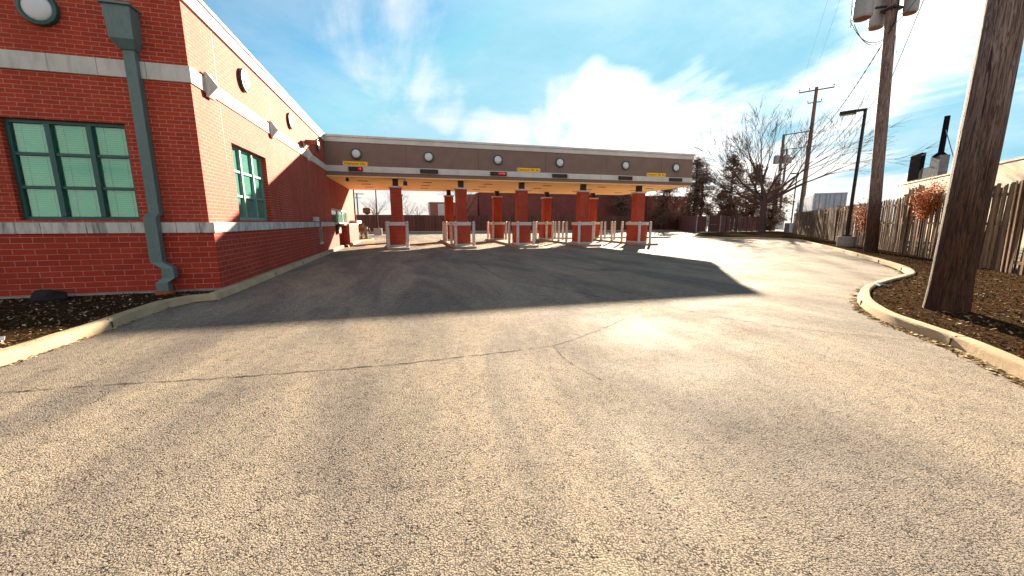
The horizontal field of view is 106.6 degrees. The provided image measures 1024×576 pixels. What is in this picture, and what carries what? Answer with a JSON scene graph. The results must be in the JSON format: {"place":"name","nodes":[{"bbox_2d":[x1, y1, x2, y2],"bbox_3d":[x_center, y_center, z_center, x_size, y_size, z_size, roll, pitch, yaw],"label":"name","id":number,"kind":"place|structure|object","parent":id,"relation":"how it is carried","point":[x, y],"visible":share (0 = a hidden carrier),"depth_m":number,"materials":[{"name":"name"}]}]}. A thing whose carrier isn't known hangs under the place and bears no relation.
{"place":"outdoors","nodes":[
{"label":"outdoors","id":0,"kind":"place"},
{"bbox_2d":[0,290,215,348],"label":"mulch bed","id":1,"kind":"object","parent":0,"point":[62,305],"depth_m":6.11,"materials":[{"name":"wood"}]},
{"bbox_2d":[28,289,68,301],"bbox_3d":[-8.475,0.136,6.974,0.585,0.224,0.363,-3,10,-15],"label":"rock","id":2,"kind":"object","parent":1,"relation":"on","point":[47,295],"visible":0.86,"depth_m":6.87,"materials":[{"name":"stone"}]},
{"bbox_2d":[363,207,370,214],"bbox_3d":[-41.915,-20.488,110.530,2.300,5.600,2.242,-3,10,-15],"label":"stop sign","id":3,"kind":"object","parent":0,"point":[366,211],"visible":0.87,"depth_m":109.36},
{"bbox_2d":[428,202,455,215],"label":"building","id":4,"kind":"structure","parent":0,"point":[436,208],"depth_m":60.80,"materials":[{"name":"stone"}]},
{"bbox_2d":[437,191,481,211],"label":"bare tree","id":5,"kind":"object","parent":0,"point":[468,200],"visible":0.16,"depth_m":56.01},
{"bbox_2d":[0,230,1023,575],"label":"asphalt lot","id":6,"kind":"structure","parent":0,"point":[704,436],"depth_m":2.81,"materials":[{"name":"asphalt"}]},
{"bbox_2d":[2,263,306,366],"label":"leaf litter","id":7,"kind":"object","parent":6,"relation":"on","point":[25,359],"visible":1,"depth_m":5.14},
{"bbox_2d":[0,245,343,366],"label":"kerb","id":8,"kind":"structure","parent":6,"relation":"on","point":[15,353],"depth_m":5.67,"materials":[{"name":"concrete"}]},
{"bbox_2d":[353,190,355,219],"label":"lamp post","id":9,"kind":"object","parent":6,"relation":"on","point":[354,205],"visible":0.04,"depth_m":45.31,"materials":[{"name":"metal"}]},
{"bbox_2d":[345,238,373,246],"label":"kerb","id":10,"kind":"structure","parent":6,"relation":"on","point":[358,241],"depth_m":28.52,"materials":[{"name":"concrete"}]},
{"bbox_2d":[358,222,371,239],"bbox_3d":[-12.315,-4.715,31.422,1.616,1.472,1.326,5,11,26],"label":"shrub","id":11,"kind":"object","parent":6,"relation":"on","point":[360,227],"visible":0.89,"depth_m":31.42,"materials":[{"name":"brown plant"}]},
{"bbox_2d":[374,190,382,234],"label":"lamp post","id":12,"kind":"object","parent":6,"relation":"on","point":[377,231],"visible":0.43,"depth_m":42.32,"materials":[{"name":"metal"}]},
{"bbox_2d":[386,246,409,249],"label":"lane island","id":13,"kind":"structure","parent":6,"relation":"on","point":[398,248],"depth_m":20.68,"materials":[{"name":"concrete"}]},
{"bbox_2d":[385,221,389,246],"bbox_3d":[-6.764,-2.918,20.710,0.173,1.413,0.173,-3,10,-15],"label":"bollard","id":14,"kind":"object","parent":13,"relation":"on","point":[387,233],"visible":0.99,"depth_m":20.64,"materials":[{"name":"metal"}]},
{"bbox_2d":[405,221,408,246],"bbox_3d":[-5.761,-2.966,20.982,0.173,1.413,0.173,-3,10,-15],"label":"bollard","id":15,"kind":"object","parent":13,"relation":"on","point":[407,233],"visible":0.95,"depth_m":20.92,"materials":[{"name":"metal"}]},
{"bbox_2d":[440,239,476,248],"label":"lane island","id":16,"kind":"structure","parent":6,"relation":"on","point":[460,246],"depth_m":21.74,"materials":[{"name":"concrete"}]},
{"bbox_2d":[442,221,444,239],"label":"bollard","id":17,"kind":"object","parent":16,"relation":"on","point":[443,226],"visible":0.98,"depth_m":28.50,"materials":[{"name":"metal"}]},
{"bbox_2d":[445,221,447,241],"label":"bollard","id":18,"kind":"object","parent":16,"relation":"on","point":[446,239],"visible":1,"depth_m":26.79,"materials":[{"name":"metal"}]},
{"bbox_2d":[450,221,452,243],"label":"bollard","id":19,"kind":"object","parent":16,"relation":"on","point":[451,235],"visible":0.96,"depth_m":23.78,"materials":[{"name":"metal"}]},
{"bbox_2d":[454,221,457,245],"bbox_3d":[-3.197,-3.086,21.678,0.173,1.413,0.173,-3,10,-15],"label":"bollard","id":20,"kind":"object","parent":16,"relation":"on","point":[455,233],"visible":0.94,"depth_m":21.61,"materials":[{"name":"metal"}]},
{"bbox_2d":[472,221,474,245],"bbox_3d":[-2.208,-3.142,21.998,0.173,1.413,0.173,-3,10,-15],"label":"bollard","id":21,"kind":"object","parent":16,"relation":"on","point":[473,233],"visible":1,"depth_m":21.93,"materials":[{"name":"metal"}]},
{"bbox_2d":[1,257,926,392],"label":"paving crack","id":22,"kind":"object","parent":6,"relation":"on","point":[460,356],"visible":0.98,"depth_m":4.43,"materials":[{"name":"asphalt"}]},
{"bbox_2d":[485,238,538,247],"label":"lane island","id":23,"kind":"structure","parent":6,"relation":"on","point":[504,241],"depth_m":23.70,"materials":[{"name":"concrete"}]},
{"bbox_2d":[492,221,493,239],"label":"bollard","id":24,"kind":"object","parent":23,"relation":"on","point":[492,230],"visible":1,"depth_m":29.28,"materials":[{"name":"metal"}]},
{"bbox_2d":[505,221,506,239],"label":"bollard","id":25,"kind":"object","parent":23,"relation":"on","point":[505,230],"visible":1,"depth_m":29.65,"materials":[{"name":"metal"}]},
{"bbox_2d":[323,134,695,246],"bbox_3d":[0.092,-6.313,27.328,22.848,5.840,9.030,-3,10,-15],"label":"drive through canopy","id":26,"kind":"object","parent":23,"relation":"on","point":[463,168],"visible":0.88,"depth_m":23.27,"materials":[{"name":"paint"}]},
{"bbox_2d":[342,161,368,165],"bbox_3d":[-8.314,-6.601,20.241,1.320,0.220,0.054,-3,10,-15],"label":"clearance sign","id":27,"kind":"object","parent":26,"relation":"attached to","point":[352,163],"visible":1,"depth_m":20.21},
{"bbox_2d":[348,166,362,170],"bbox_3d":[-8.299,-6.318,20.234,0.700,0.215,0.098,-3,10,-15],"label":"lane display","id":28,"kind":"object","parent":26,"relation":"attached to","point":[355,168],"visible":1,"depth_m":20.19,"materials":[{"name":"black paint"}]},
{"bbox_2d":[350,148,361,158],"bbox_3d":[-8.236,-7.095,20.134,0.570,0.570,0.136,-3,10,-15],"label":"wall lamp","id":29,"kind":"object","parent":26,"relation":"attached to","point":[355,153],"visible":1,"depth_m":20.10,"materials":[{"name":"glass"}]},
{"bbox_2d":[423,151,433,161],"bbox_3d":[-4.620,-7.265,21.116,0.570,0.570,0.136,-3,10,-15],"label":"wall lamp","id":30,"kind":"object","parent":26,"relation":"attached to","point":[428,156],"visible":1,"depth_m":21.07,"materials":[{"name":"white"}]},
{"bbox_2d":[420,169,437,173],"bbox_3d":[-4.617,-6.492,21.235,0.980,0.215,0.094,-3,10,-15],"label":"lane display","id":31,"kind":"object","parent":26,"relation":"attached to","point":[431,171],"visible":1,"depth_m":21.19,"materials":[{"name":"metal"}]},
{"bbox_2d":[493,155,502,164],"bbox_3d":[-0.812,-7.444,22.149,0.570,0.570,0.136,-3,10,-15],"label":"wall lamp","id":32,"kind":"object","parent":26,"relation":"attached to","point":[497,159],"visible":1,"depth_m":22.10,"materials":[{"name":"white"}]},
{"bbox_2d":[490,172,506,175],"bbox_3d":[-0.788,-6.671,22.272,0.980,0.215,0.098,-3,10,-15],"label":"lane display","id":33,"kind":"object","parent":26,"relation":"attached to","point":[498,173],"visible":1,"depth_m":22.23,"materials":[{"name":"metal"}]},
{"bbox_2d":[516,168,540,171],"bbox_3d":[0.999,-7.039,22.768,1.520,0.220,0.054,-3,10,-15],"label":"clearance sign","id":34,"kind":"object","parent":26,"relation":"attached to","point":[528,170],"visible":1,"depth_m":22.74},
{"bbox_2d":[555,158,563,166],"bbox_3d":[2.919,-7.620,23.162,0.570,0.570,0.136,-3,10,-15],"label":"wall lamp","id":35,"kind":"object","parent":26,"relation":"attached to","point":[559,162],"visible":1,"depth_m":23.12,"materials":[{"name":"white"}]},
{"bbox_2d":[552,174,567,177],"bbox_3d":[2.923,-6.846,23.281,0.980,0.215,0.094,-3,10,-15],"label":"lane display","id":36,"kind":"object","parent":26,"relation":"attached to","point":[559,175],"visible":1,"depth_m":23.24,"materials":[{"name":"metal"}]},
{"bbox_2d":[621,161,629,169],"bbox_3d":[7.267,-7.824,24.342,0.570,0.570,0.136,-3,10,-15],"label":"wall lamp","id":37,"kind":"object","parent":26,"relation":"attached to","point":[625,165],"visible":1,"depth_m":24.30,"materials":[{"name":"white"}]},
{"bbox_2d":[618,176,632,179],"bbox_3d":[7.280,-7.051,24.464,0.980,0.215,0.094,-3,10,-15],"label":"lane display","id":38,"kind":"object","parent":26,"relation":"attached to","point":[625,177],"visible":1,"depth_m":24.41,"materials":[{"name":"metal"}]},
{"bbox_2d":[646,173,665,176],"bbox_3d":[9.474,-7.438,25.068,1.520,0.220,0.054,-3,10,-15],"label":"clearance sign","id":39,"kind":"object","parent":26,"relation":"attached to","point":[657,174],"visible":1,"depth_m":25.06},
{"bbox_2d":[672,163,679,171],"bbox_3d":[10.921,-7.997,25.334,0.570,0.570,0.136,-3,10,-15],"label":"wall lamp","id":40,"kind":"object","parent":26,"relation":"attached to","point":[675,167],"visible":1,"depth_m":25.29,"materials":[{"name":"white"}]},
{"bbox_2d":[669,178,682,181],"bbox_3d":[10.934,-7.223,25.456,0.980,0.215,0.094,-3,10,-15],"label":"lane display","id":41,"kind":"object","parent":26,"relation":"attached to","point":[676,179],"visible":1,"depth_m":25.42,"materials":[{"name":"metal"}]},
{"bbox_2d":[508,221,510,242],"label":"bollard","id":42,"kind":"object","parent":23,"relation":"on","point":[509,231],"visible":0.96,"depth_m":24.74,"materials":[{"name":"metal"}]},
{"bbox_2d":[516,221,518,244],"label":"bollard","id":43,"kind":"object","parent":23,"relation":"on","point":[517,232],"visible":1,"depth_m":22.84,"materials":[{"name":"metal"}]},
{"bbox_2d":[532,221,534,244],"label":"bollard","id":44,"kind":"object","parent":23,"relation":"on","point":[533,232],"visible":1,"depth_m":23.21,"materials":[{"name":"metal"}]},
{"bbox_2d":[360,230,666,232],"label":"kerb","id":45,"kind":"structure","parent":6,"relation":"on","point":[507,231],"depth_m":58.56,"materials":[{"name":"concrete"}]},
{"bbox_2d":[535,238,601,246],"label":"lane island","id":46,"kind":"structure","parent":6,"relation":"on","point":[576,244],"depth_m":25.55,"materials":[{"name":"concrete"}]},
{"bbox_2d":[545,221,547,239],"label":"bollard","id":47,"kind":"object","parent":46,"relation":"on","point":[546,233],"visible":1,"depth_m":29.85,"materials":[{"name":"metal"}]},
{"bbox_2d":[551,221,553,239],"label":"bollard","id":48,"kind":"object","parent":46,"relation":"on","point":[552,234],"visible":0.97,"depth_m":28.59,"materials":[{"name":"metal"}]},
{"bbox_2d":[557,221,559,240],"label":"bollard","id":49,"kind":"object","parent":46,"relation":"on","point":[558,236],"visible":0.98,"depth_m":27.45,"materials":[{"name":"metal"}]},
{"bbox_2d":[562,221,563,239],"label":"bollard","id":50,"kind":"object","parent":46,"relation":"on","point":[562,230],"visible":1,"depth_m":29.31,"materials":[{"name":"metal"}]},
{"bbox_2d":[565,221,567,241],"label":"bollard","id":51,"kind":"object","parent":46,"relation":"on","point":[566,231],"visible":0.98,"depth_m":26.11,"materials":[{"name":"metal"}]},
{"bbox_2d":[577,221,580,243],"bbox_3d":[4.273,-3.535,24.268,0.173,1.413,0.173,-3,10,-15],"label":"bollard","id":52,"kind":"object","parent":46,"relation":"on","point":[579,227],"visible":1,"depth_m":24.19,"materials":[{"name":"metal"}]},
{"bbox_2d":[600,268,621,270],"bbox_3d":[3.179,-0.609,12.258,0.680,0.009,0.680,-3,10,-15],"label":"manhole cover","id":53,"kind":"object","parent":6,"relation":"on","point":[613,269],"visible":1,"depth_m":12.14,"materials":[{"name":"metal"}]},
{"bbox_2d":[556,236,670,238],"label":"lane island","id":54,"kind":"structure","parent":6,"relation":"on","point":[625,237],"depth_m":35.95,"materials":[{"name":"concrete"}]},
{"bbox_2d":[593,238,657,245],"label":"lane island","id":55,"kind":"structure","parent":6,"relation":"on","point":[622,242],"depth_m":26.71,"materials":[{"name":"concrete"}]},
{"bbox_2d":[600,221,602,239],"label":"bollard","id":56,"kind":"object","parent":55,"relation":"on","point":[601,224],"visible":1,"depth_m":29.74,"materials":[{"name":"metal"}]},
{"bbox_2d":[610,221,612,240],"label":"bollard","id":57,"kind":"object","parent":55,"relation":"on","point":[611,236],"visible":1,"depth_m":28.23,"materials":[{"name":"metal"}]},
{"bbox_2d":[613,221,615,239],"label":"bollard","id":58,"kind":"object","parent":55,"relation":"on","point":[614,230],"visible":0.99,"depth_m":29.84,"materials":[{"name":"metal"}]},
{"bbox_2d":[620,221,623,241],"bbox_3d":[7.775,-4.001,26.955,0.173,1.413,0.173,-3,10,-15],"label":"bollard","id":59,"kind":"object","parent":55,"relation":"on","point":[622,225],"visible":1,"depth_m":26.89,"materials":[{"name":"metal"}]},
{"bbox_2d":[637,221,640,242],"bbox_3d":[8.332,-3.655,24.961,0.173,1.413,0.173,-3,10,-15],"label":"bollard","id":60,"kind":"object","parent":55,"relation":"on","point":[639,230],"visible":1,"depth_m":24.89,"materials":[{"name":"metal"}]},
{"bbox_2d":[648,221,651,242],"bbox_3d":[9.255,-3.752,25.518,0.173,1.413,0.173,-3,10,-15],"label":"bollard","id":61,"kind":"object","parent":55,"relation":"on","point":[650,230],"visible":1,"depth_m":25.45,"materials":[{"name":"metal"}]},
{"bbox_2d":[673,154,715,222],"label":"pine tree","id":62,"kind":"object","parent":6,"relation":"on","point":[695,202],"visible":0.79,"depth_m":63.02,"materials":[{"name":"plant"}]},
{"bbox_2d":[677,215,725,232],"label":"enclosure wall","id":63,"kind":"structure","parent":6,"relation":"on","point":[688,223],"depth_m":57.19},
{"bbox_2d":[696,215,720,232],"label":"enclosure gate","id":64,"kind":"structure","parent":6,"relation":"on","point":[714,222],"depth_m":53.65,"materials":[{"name":"wood"}]},
{"bbox_2d":[725,216,773,231],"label":"wooden fence","id":65,"kind":"object","parent":6,"relation":"on","point":[736,225],"visible":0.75,"depth_m":58.77,"materials":[{"name":"wood"}]},
{"bbox_2d":[720,164,786,224],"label":"pine tree","id":66,"kind":"object","parent":6,"relation":"on","point":[751,212],"visible":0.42,"depth_m":61.17,"materials":[{"name":"plant"}]},
{"bbox_2d":[784,223,792,231],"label":"utility cabinet","id":67,"kind":"object","parent":6,"relation":"on","point":[788,227],"visible":0.74,"depth_m":54.71,"materials":[{"name":"metal"}]},
{"bbox_2d":[693,232,1023,379],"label":"kerb","id":68,"kind":"structure","parent":6,"relation":"on","point":[1010,363],"depth_m":5.20,"materials":[{"name":"concrete"}]},
{"bbox_2d":[804,240,965,344],"bbox_3d":[12.769,-1.016,14.211,1.959,0.124,33.954,7,12,35],"label":"kerb joint","id":69,"kind":"object","parent":68,"relation":"on","point":[950,340],"visible":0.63,"depth_m":4.67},
{"bbox_2d":[792,180,1023,275],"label":"wooden fence","id":70,"kind":"object","parent":6,"relation":"on","point":[1000,243],"visible":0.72,"depth_m":15.43,"materials":[{"name":"wood"}]},
{"bbox_2d":[838,196,886,234],"bbox_3d":[20.895,-4.388,22.383,2.330,2.607,3.546,3,10,17],"label":"dry vine","id":71,"kind":"object","parent":70,"relation":"attached to","point":[862,219],"visible":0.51,"depth_m":22.43,"materials":[{"name":"orange plant"}]},
{"bbox_2d":[898,175,949,221],"bbox_3d":[16.758,-3.573,15.351,2.037,1.930,1.606,-3,10,-15],"label":"dry vine","id":72,"kind":"object","parent":70,"relation":"attached to","point":[924,201],"visible":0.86,"depth_m":15.27,"materials":[{"name":"orange plant"}]},
{"bbox_2d":[848,256,1023,386],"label":"leaf litter","id":73,"kind":"object","parent":6,"relation":"on","point":[990,367],"visible":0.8,"depth_m":4.67,"materials":[{"name":"plant"}]},
{"bbox_2d":[467,192,689,229],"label":"brick hall","id":74,"kind":"structure","parent":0,"point":[561,205],"depth_m":68.88,"materials":[{"name":"brick"}]},
{"bbox_2d":[202,0,1023,221],"label":"sky","id":75,"kind":"structure","parent":0,"point":[632,75],"materials":[{"name":"blue"}]},
{"bbox_2d":[669,222,1023,358],"bbox_3d":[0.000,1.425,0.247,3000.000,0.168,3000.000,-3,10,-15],"label":"ground","id":76,"kind":"structure","parent":0,"point":[1020,253],"depth_m":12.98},
{"bbox_2d":[0,0,361,298],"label":"bank building","id":77,"kind":"structure","parent":76,"relation":"on","point":[249,188],"depth_m":7.45,"materials":[{"name":"brick"}]},
{"bbox_2d":[15,0,60,26],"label":"wall lamp","id":78,"kind":"object","parent":77,"relation":"attached to","point":[45,13],"visible":1,"depth_m":6.61,"materials":[{"name":"white"}]},
{"bbox_2d":[3,118,139,219],"bbox_3d":[-8.282,-2.217,7.296,1.830,1.805,0.160,-3,10,-15],"label":"window","id":79,"kind":"structure","parent":77,"relation":"in","point":[72,170],"depth_m":7.28,"materials":[{"name":"glass"}]},
{"bbox_2d":[96,0,178,294],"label":"downspout","id":80,"kind":"object","parent":77,"relation":"attached to","point":[122,22],"visible":0.96,"depth_m":7.21,"materials":[{"name":"grey paint"}]},
{"bbox_2d":[238,68,249,92],"bbox_3d":[-6.908,-5.367,9.876,0.136,0.570,0.570,-3,10,-15],"label":"wall lamp","id":81,"kind":"object","parent":77,"relation":"attached to","point":[243,80],"visible":1,"depth_m":9.74,"materials":[{"name":"glass"}]},
{"bbox_2d":[231,145,266,220],"bbox_3d":[-7.123,-2.743,10.271,0.090,1.825,2.360,-3,10,-15],"label":"window","id":82,"kind":"structure","parent":77,"relation":"in","point":[247,166],"depth_m":10.44,"materials":[{"name":"green glass"}]},
{"bbox_2d":[287,113,293,129],"bbox_3d":[-8.012,-6.052,13.828,0.136,0.570,0.570,-3,10,-15],"label":"wall lamp","id":83,"kind":"object","parent":77,"relation":"attached to","point":[290,121],"visible":1,"depth_m":13.68,"materials":[{"name":"white"}]},
{"bbox_2d":[303,140,318,148],"bbox_3d":[-8.283,-5.926,15.737,0.542,0.300,0.350,-3,10,-15],"label":"wall floodlight","id":84,"kind":"object","parent":77,"relation":"attached to","point":[311,142],"depth_m":15.60,"materials":[{"name":"white paint"}]},
{"bbox_2d":[331,208,346,223],"bbox_3d":[-10.752,-4.449,23.751,0.100,0.850,5.740,-3,10,-15],"label":"teller window","id":85,"kind":"structure","parent":77,"relation":"in","point":[338,216],"depth_m":23.59,"materials":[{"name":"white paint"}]},
{"bbox_2d":[361,195,386,214],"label":"bare tree","id":86,"kind":"object","parent":76,"relation":"on","point":[375,207],"visible":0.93,"depth_m":96.48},
{"bbox_2d":[607,194,631,223],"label":"pine tree","id":87,"kind":"object","parent":76,"relation":"on","point":[620,206],"visible":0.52,"depth_m":69.14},
{"bbox_2d":[673,172,725,227],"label":"pine tree","id":88,"kind":"object","parent":76,"relation":"on","point":[705,196],"visible":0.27,"depth_m":64.84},
{"bbox_2d":[694,189,758,216],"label":"pine tree","id":89,"kind":"object","parent":76,"relation":"on","point":[716,200],"visible":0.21,"depth_m":64.22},
{"bbox_2d":[699,149,758,225],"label":"pine tree","id":90,"kind":"object","parent":76,"relation":"on","point":[729,210],"visible":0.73,"depth_m":60.91,"materials":[{"name":"plant"}]},
{"bbox_2d":[733,192,772,230],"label":"pine tree","id":91,"kind":"object","parent":76,"relation":"on","point":[769,215],"visible":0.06,"depth_m":64.29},
{"bbox_2d":[754,209,785,228],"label":"shed","id":92,"kind":"structure","parent":76,"relation":"on","point":[779,226],"depth_m":85.39,"materials":[{"name":"white paint"}]},
{"bbox_2d":[755,176,796,230],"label":"pine tree","id":93,"kind":"object","parent":76,"relation":"on","point":[772,208],"visible":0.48,"depth_m":62.13,"materials":[{"name":"plant"}]},
{"bbox_2d":[773,130,805,230],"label":"street light","id":94,"kind":"object","parent":76,"relation":"on","point":[776,160],"visible":0.62,"depth_m":63.36,"materials":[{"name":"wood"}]},
{"bbox_2d":[790,173,796,222],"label":"lamp post","id":95,"kind":"object","parent":76,"relation":"on","point":[794,199],"visible":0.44,"depth_m":67.17,"materials":[{"name":"metal"}]},
{"bbox_2d":[779,145,815,205],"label":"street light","id":96,"kind":"object","parent":76,"relation":"on","point":[783,178],"visible":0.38,"depth_m":84.24,"materials":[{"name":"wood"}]},
{"bbox_2d":[679,84,936,232],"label":"bare tree","id":97,"kind":"object","parent":76,"relation":"on","point":[763,199],"visible":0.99,"depth_m":46.42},
{"bbox_2d":[798,83,834,211],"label":"utility pole","id":98,"kind":"object","parent":76,"relation":"on","point":[805,173],"visible":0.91,"depth_m":46.35,"materials":[{"name":"wood"}]},
{"bbox_2d":[809,0,923,160],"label":"telephone cable","id":99,"kind":"object","parent":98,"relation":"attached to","point":[894,70],"visible":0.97,"depth_m":15.32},
{"bbox_2d":[796,192,847,228],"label":"shipping container","id":100,"kind":"object","parent":76,"relation":"on","point":[815,201],"visible":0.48,"depth_m":40.55,"materials":[{"name":"metal"}]},
{"bbox_2d":[814,194,829,221],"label":"door","id":101,"kind":"structure","parent":100,"relation":"in","point":[822,200],"depth_m":40.60,"materials":[{"name":"paint"}]},
{"bbox_2d":[829,193,845,221],"bbox_3d":[34.091,-8.408,40.084,1.215,2.970,0.136,6,11,29],"label":"door","id":102,"kind":"structure","parent":100,"relation":"in","point":[836,200],"depth_m":39.98,"materials":[{"name":"paint"}]},
{"bbox_2d":[836,108,867,246],"bbox_3d":[19.425,-6.252,22.094,0.830,7.670,1.524,-9,13,-42],"label":"lamp post","id":103,"kind":"object","parent":76,"relation":"on","point":[846,240],"visible":0.94,"depth_m":21.89,"materials":[{"name":"metal"}]},
{"bbox_2d":[850,0,919,251],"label":"utility pole","id":104,"kind":"object","parent":76,"relation":"on","point":[878,14],"visible":0.98,"depth_m":17.37,"materials":[{"name":"paint"}]},
{"bbox_2d":[812,33,888,135],"bbox_3d":[26.546,-14.806,31.595,0.064,2.293,35.945,6,12,33],"label":"service cable","id":105,"kind":"object","parent":104,"relation":"attached to","point":[855,86],"visible":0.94,"depth_m":22.54,"materials":[{"name":"black paint"}]},
{"bbox_2d":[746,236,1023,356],"bbox_3d":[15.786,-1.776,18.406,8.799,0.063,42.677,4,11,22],"label":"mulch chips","id":106,"kind":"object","parent":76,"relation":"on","point":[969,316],"visible":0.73,"depth_m":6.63,"materials":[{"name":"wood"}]},
{"bbox_2d":[900,115,1023,247],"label":"cream building","id":107,"kind":"structure","parent":76,"relation":"on","point":[1010,171],"depth_m":32.60,"materials":[{"name":"paint"}]},
{"bbox_2d":[922,0,1023,313],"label":"utility pole","id":108,"kind":"object","parent":76,"relation":"on","point":[983,124],"visible":0.96,"depth_m":5.71,"materials":[{"name":"wood"}]},
{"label":"verge","id":109,"kind":"structure","parent":0,"visible":0},
{"bbox_2d":[356,215,677,231],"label":"wooden fence","id":110,"kind":"object","parent":109,"relation":"on","point":[424,223],"visible":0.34,"depth_m":59.88,"materials":[{"name":"wood"}]},
{"bbox_2d":[648,188,681,229],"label":"pine tree","id":111,"kind":"object","parent":109,"relation":"on","point":[663,207],"visible":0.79,"depth_m":66.43,"materials":[{"name":"plant"}]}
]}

